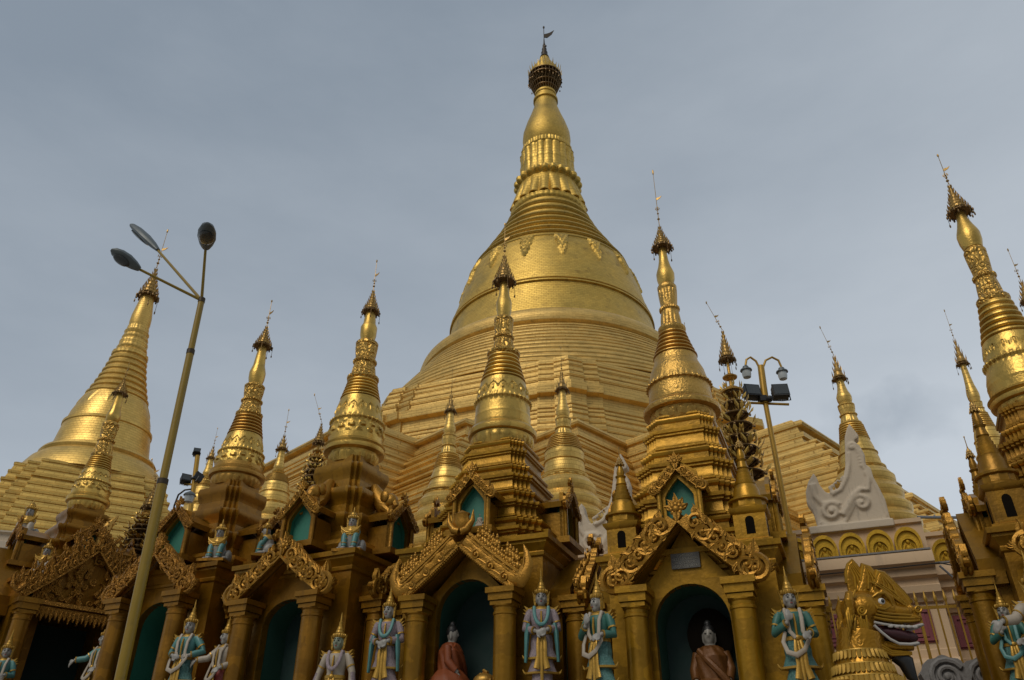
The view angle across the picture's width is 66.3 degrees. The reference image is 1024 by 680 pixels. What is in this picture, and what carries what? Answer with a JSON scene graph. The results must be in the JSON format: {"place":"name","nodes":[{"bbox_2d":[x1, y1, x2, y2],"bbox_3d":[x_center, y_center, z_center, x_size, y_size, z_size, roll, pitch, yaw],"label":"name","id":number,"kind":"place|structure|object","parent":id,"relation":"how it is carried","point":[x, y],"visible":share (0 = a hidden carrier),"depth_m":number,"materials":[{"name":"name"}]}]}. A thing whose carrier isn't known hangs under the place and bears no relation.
{"place":"outdoors","nodes":[
{"label":"outdoors","id":0,"kind":"place"},
{"bbox_2d":[0,530,12,548],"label":"white pedestal","id":1,"kind":"object","parent":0,"point":[5,535],"visible":0.1,"depth_m":18.44,"materials":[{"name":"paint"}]},
{"bbox_2d":[0,0,1023,520],"label":"sky","id":2,"kind":"structure","parent":0,"point":[791,147],"materials":[{"name":"grey"}]},
{"bbox_2d":[579,454,631,552],"bbox_3d":[2.184,3.945,18.251,1.768,2.544,0.500,-12,-33,19],"label":"flame ornament","id":3,"kind":"object","parent":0,"point":[596,529],"visible":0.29,"depth_m":18.04,"materials":[{"name":"white paint"}]},
{"label":"platform paving","id":4,"kind":"structure","parent":0,"visible":0},
{"bbox_2d":[0,363,136,679],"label":"gilded shrine","id":5,"kind":"object","parent":4,"relation":"on","point":[54,616],"visible":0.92,"depth_m":14.92,"materials":[{"name":"gold metal"}]},
{"bbox_2d":[0,630,18,679],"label":"deity statue","id":6,"kind":"object","parent":5,"relation":"on","point":[7,667],"visible":1,"depth_m":13.06,"materials":[{"name":"teal metal"}]},
{"bbox_2d":[12,500,38,531],"bbox_3d":[-11.826,4.403,19.184,0.623,1.046,0.640,7,-32,-10],"label":"guardian statue","id":7,"kind":"object","parent":5,"relation":"on","point":[30,517],"visible":0.43,"depth_m":19.09,"materials":[{"name":"paint"}]},
{"bbox_2d":[25,539,54,573],"bbox_3d":[-8.886,4.172,14.941,0.458,0.768,0.470,6,-32,-9],"label":"guardian statue","id":8,"kind":"object","parent":5,"relation":"on","point":[48,549],"visible":0.25,"depth_m":14.91,"materials":[{"name":"paint"}]},
{"bbox_2d":[0,229,169,548],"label":"stupa","id":9,"kind":"object","parent":4,"relation":"on","point":[45,476],"visible":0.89,"depth_m":40.73,"materials":[{"name":"gold metal"}]},
{"bbox_2d":[117,458,161,558],"bbox_3d":[-8.379,6.635,16.425,1.177,8.917,1.188,0,-31,0],"label":"offering tree","id":10,"kind":"object","parent":4,"relation":"on","point":[137,532],"visible":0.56,"depth_m":17.61,"materials":[{"name":"gold metal"}]},
{"bbox_2d":[110,222,215,679],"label":"street lamp","id":11,"kind":"object","parent":4,"relation":"on","point":[206,235],"visible":1,"depth_m":7.14,"materials":[{"name":"gold metal"}]},
{"bbox_2d":[173,488,195,506],"bbox_3d":[-7.832,7.138,16.707,0.486,8.356,0.292,0,-31,0],"label":"lantern pole","id":12,"kind":"object","parent":4,"relation":"on","point":[189,496],"visible":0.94,"depth_m":18.70,"materials":[{"name":"metal"}]},
{"bbox_2d":[92,300,281,679],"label":"gilded shrine","id":13,"kind":"object","parent":4,"relation":"on","point":[181,580],"visible":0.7,"depth_m":12.93,"materials":[{"name":"gold metal"}]},
{"bbox_2d":[68,630,104,679],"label":"deity statue","id":14,"kind":"object","parent":13,"relation":"on","point":[91,655],"visible":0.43,"depth_m":12.41,"materials":[{"name":"metal"}]},
{"bbox_2d":[164,600,205,679],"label":"deity statue","id":15,"kind":"object","parent":13,"relation":"on","point":[183,652],"visible":0.98,"depth_m":11.36,"materials":[{"name":"paint"}]},
{"bbox_2d":[196,519,234,565],"bbox_3d":[-4.802,3.317,12.898,0.445,0.747,0.457,-3,-32,5],"label":"guardian statue","id":16,"kind":"object","parent":13,"relation":"on","point":[216,549],"visible":0.95,"depth_m":12.75,"materials":[{"name":"paint"}]},
{"bbox_2d":[179,447,204,511],"bbox_3d":[-8.656,7.369,18.910,0.661,10.251,0.380,0,-31,0],"label":"floodlight pole","id":17,"kind":"object","parent":4,"relation":"on","point":[195,478],"visible":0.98,"depth_m":21.07,"materials":[{"name":"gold metal"}]},
{"bbox_2d":[183,428,217,510],"bbox_3d":[-9.895,8.377,22.974,2.382,12.753,2.382,11,-33,-17],"label":"stupa","id":18,"kind":"object","parent":4,"relation":"on","point":[204,483],"visible":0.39,"depth_m":25.10,"materials":[{"name":"gold metal"}]},
{"bbox_2d":[259,409,289,518],"bbox_3d":[-8.880,9.318,27.089,3.130,15.445,3.130,11,-33,-17],"label":"stupa","id":19,"kind":"object","parent":4,"relation":"on","point":[275,489],"visible":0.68,"depth_m":29.03,"materials":[{"name":"gold metal"}]},
{"bbox_2d":[296,393,326,493],"bbox_3d":[-4.159,5.302,14.909,0.757,9.648,0.764,0,-31,0],"label":"offering tree","id":20,"kind":"object","parent":4,"relation":"on","point":[316,459],"visible":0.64,"depth_m":16.49,"materials":[{"name":"gold metal"}]},
{"bbox_2d":[221,260,419,679],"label":"gilded shrine","id":21,"kind":"object","parent":4,"relation":"on","point":[294,592],"visible":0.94,"depth_m":11.76,"materials":[{"name":"gold metal"}]},
{"bbox_2d":[190,617,231,679],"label":"deity statue","id":22,"kind":"object","parent":21,"relation":"on","point":[218,654],"visible":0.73,"depth_m":11.21,"materials":[{"name":"white metal"}]},
{"bbox_2d":[251,518,273,559],"bbox_3d":[-4.134,3.365,13.281,0.431,0.704,0.419,8,-32,-13],"label":"guardian statue","id":23,"kind":"object","parent":21,"relation":"on","point":[266,542],"visible":0.69,"depth_m":13.13,"materials":[{"name":"paint"}]},
{"bbox_2d":[313,612,354,679],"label":"deity statue","id":24,"kind":"object","parent":21,"relation":"on","point":[336,662],"visible":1,"depth_m":10.15,"materials":[{"name":"white paint"}]},
{"bbox_2d":[331,508,365,551],"bbox_3d":[-2.391,2.866,11.775,0.432,0.726,0.444,-4,-32,7],"label":"guardian statue","id":25,"kind":"object","parent":21,"relation":"on","point":[351,531],"visible":0.74,"depth_m":11.64,"materials":[{"name":"paint"}]},
{"bbox_2d":[413,368,461,546],"bbox_3d":[-2.286,7.980,25.583,3.696,16.216,3.696,11,-33,-17],"label":"stupa","id":26,"kind":"object","parent":4,"relation":"on","point":[447,469],"visible":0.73,"depth_m":27.03,"materials":[{"name":"gold metal"}]},
{"bbox_2d":[386,223,613,679],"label":"gilded shrine","id":27,"kind":"object","parent":4,"relation":"on","point":[477,585],"visible":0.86,"depth_m":11.00,"materials":[{"name":"gold metal"}]},
{"bbox_2d":[366,589,404,679],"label":"deity statue","id":28,"kind":"object","parent":27,"relation":"on","point":[388,632],"visible":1,"depth_m":10.30,"materials":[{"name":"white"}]},
{"bbox_2d":[429,621,468,679],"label":"buddha statue","id":29,"kind":"object","parent":27,"relation":"in","point":[451,663],"visible":1,"depth_m":10.32,"materials":[{"name":"paint"}]},
{"bbox_2d":[475,514,483,525],"bbox_3d":[-0.462,2.640,11.368,0.186,0.284,0.158,-12,-33,19],"label":"buddha statue","id":30,"kind":"object","parent":27,"relation":"in","point":[479,521],"visible":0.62,"depth_m":11.33,"materials":[{"name":"paint"}]},
{"bbox_2d":[473,669,492,679],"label":"offering bowl","id":31,"kind":"object","parent":27,"relation":"on","point":[484,675],"visible":0.98,"depth_m":9.88,"materials":[{"name":"gold metal"}]},
{"bbox_2d":[522,569,561,679],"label":"deity statue","id":32,"kind":"object","parent":27,"relation":"on","point":[542,619],"visible":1,"depth_m":9.77,"materials":[{"name":"white paint"}]},
{"bbox_2d":[541,346,603,523],"bbox_3d":[1.704,7.053,23.818,3.810,15.994,3.810,11,-33,-17],"label":"stupa","id":33,"kind":"object","parent":4,"relation":"on","point":[564,461],"visible":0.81,"depth_m":25.07,"materials":[{"name":"gold metal"}]},
{"bbox_2d":[576,170,835,679],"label":"gilded shrine","id":34,"kind":"object","parent":4,"relation":"on","point":[693,526],"visible":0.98,"depth_m":10.05,"materials":[{"name":"yellow metal"}]},
{"bbox_2d":[578,573,618,679],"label":"deity statue","id":35,"kind":"object","parent":34,"relation":"on","point":[598,628],"visible":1,"depth_m":9.15,"materials":[{"name":"teal paint"}]},
{"bbox_2d":[687,608,735,679],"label":"buddha statue","id":36,"kind":"object","parent":34,"relation":"in","point":[710,635],"visible":1,"depth_m":9.66,"materials":[{"name":"paint"}]},
{"bbox_2d":[770,566,826,679],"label":"deity statue","id":37,"kind":"object","parent":34,"relation":"on","point":[791,622],"visible":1,"depth_m":8.73,"materials":[{"name":"teal paint"}]},
{"bbox_2d":[706,301,771,480],"bbox_3d":[4.410,3.923,14.019,1.026,11.149,1.036,0,-31,0],"label":"spire","id":38,"kind":"object","parent":4,"relation":"on","point":[735,415],"visible":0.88,"depth_m":15.31,"materials":[{"name":"gold metal"}]},
{"bbox_2d":[740,356,792,533],"bbox_3d":[5.299,4.645,14.165,1.039,10.076,0.346,0,-31,0],"label":"lantern post","id":39,"kind":"object","parent":4,"relation":"on","point":[756,392],"visible":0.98,"depth_m":16.19,"materials":[{"name":"gold metal"}]},
{"bbox_2d":[578,515,975,679],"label":"base wall","id":40,"kind":"structure","parent":4,"relation":"on","point":[908,556],"depth_m":14.83,"materials":[{"name":"grey stone"}]},
{"bbox_2d":[806,424,894,534],"bbox_3d":[6.787,2.883,16.219,1.567,2.278,0.500,-12,-33,19],"label":"flame ornament","id":41,"kind":"object","parent":40,"relation":"on","point":[855,501],"visible":0.94,"depth_m":15.81,"materials":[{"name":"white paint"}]},
{"bbox_2d":[819,326,929,531],"bbox_3d":[11.386,6.712,24.056,3.583,16.907,3.583,11,-33,-17],"label":"stupa","id":42,"kind":"object","parent":4,"relation":"on","point":[899,505],"visible":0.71,"depth_m":25.35,"materials":[{"name":"gold metal"}]},
{"bbox_2d":[830,559,923,679],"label":"chinthe","id":43,"kind":"object","parent":4,"relation":"on","point":[874,608],"visible":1,"depth_m":8.01,"materials":[{"name":"gold metal"}]},
{"bbox_2d":[828,589,972,679],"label":"railing","id":44,"kind":"object","parent":4,"relation":"on","point":[937,606],"visible":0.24,"depth_m":11.99,"materials":[{"name":"grey metal"}]},
{"bbox_2d":[918,655,971,679],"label":"carved stone","id":45,"kind":"object","parent":4,"relation":"on","point":[941,667],"visible":1,"depth_m":10.33,"materials":[{"name":"grey stone"}]},
{"bbox_2d":[944,310,999,462],"bbox_3d":[12.555,5.217,19.114,1.924,14.319,1.924,11,-33,-17],"label":"stupa","id":46,"kind":"object","parent":4,"relation":"on","point":[962,362],"visible":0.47,"depth_m":21.24,"materials":[{"name":"gold metal"}]},
{"bbox_2d":[963,657,982,679],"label":"carved stone","id":47,"kind":"object","parent":4,"relation":"on","point":[973,666],"visible":0.31,"depth_m":10.36,"materials":[{"name":"grey stone"}]},
{"bbox_2d":[937,154,1023,679],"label":"gilded shrine","id":48,"kind":"object","parent":4,"relation":"on","point":[985,546],"visible":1,"depth_m":10.35,"materials":[{"name":"gold metal"}]},
{"bbox_2d":[987,585,1023,679],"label":"deity statue","id":49,"kind":"object","parent":48,"relation":"on","point":[1011,639],"visible":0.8,"depth_m":8.83,"materials":[{"name":"teal metal"}]},
{"bbox_2d":[991,550,1023,633],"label":"deity statue","id":50,"kind":"object","parent":48,"relation":"on","point":[1016,617],"visible":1,"depth_m":8.25,"materials":[{"name":"white metal"}]},
{"bbox_2d":[1007,248,1023,311],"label":"stupa","id":51,"kind":"object","parent":4,"relation":"on","point":[1022,294],"visible":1,"depth_m":15.88,"materials":[{"name":"gold metal"}]},
{"label":"ground","id":52,"kind":"structure","parent":0,"visible":0},
{"bbox_2d":[259,26,958,531],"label":"great stupa","id":53,"kind":"object","parent":52,"relation":"on","point":[581,312],"visible":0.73,"depth_m":71.23,"materials":[{"name":"gold metal"}]}
]}

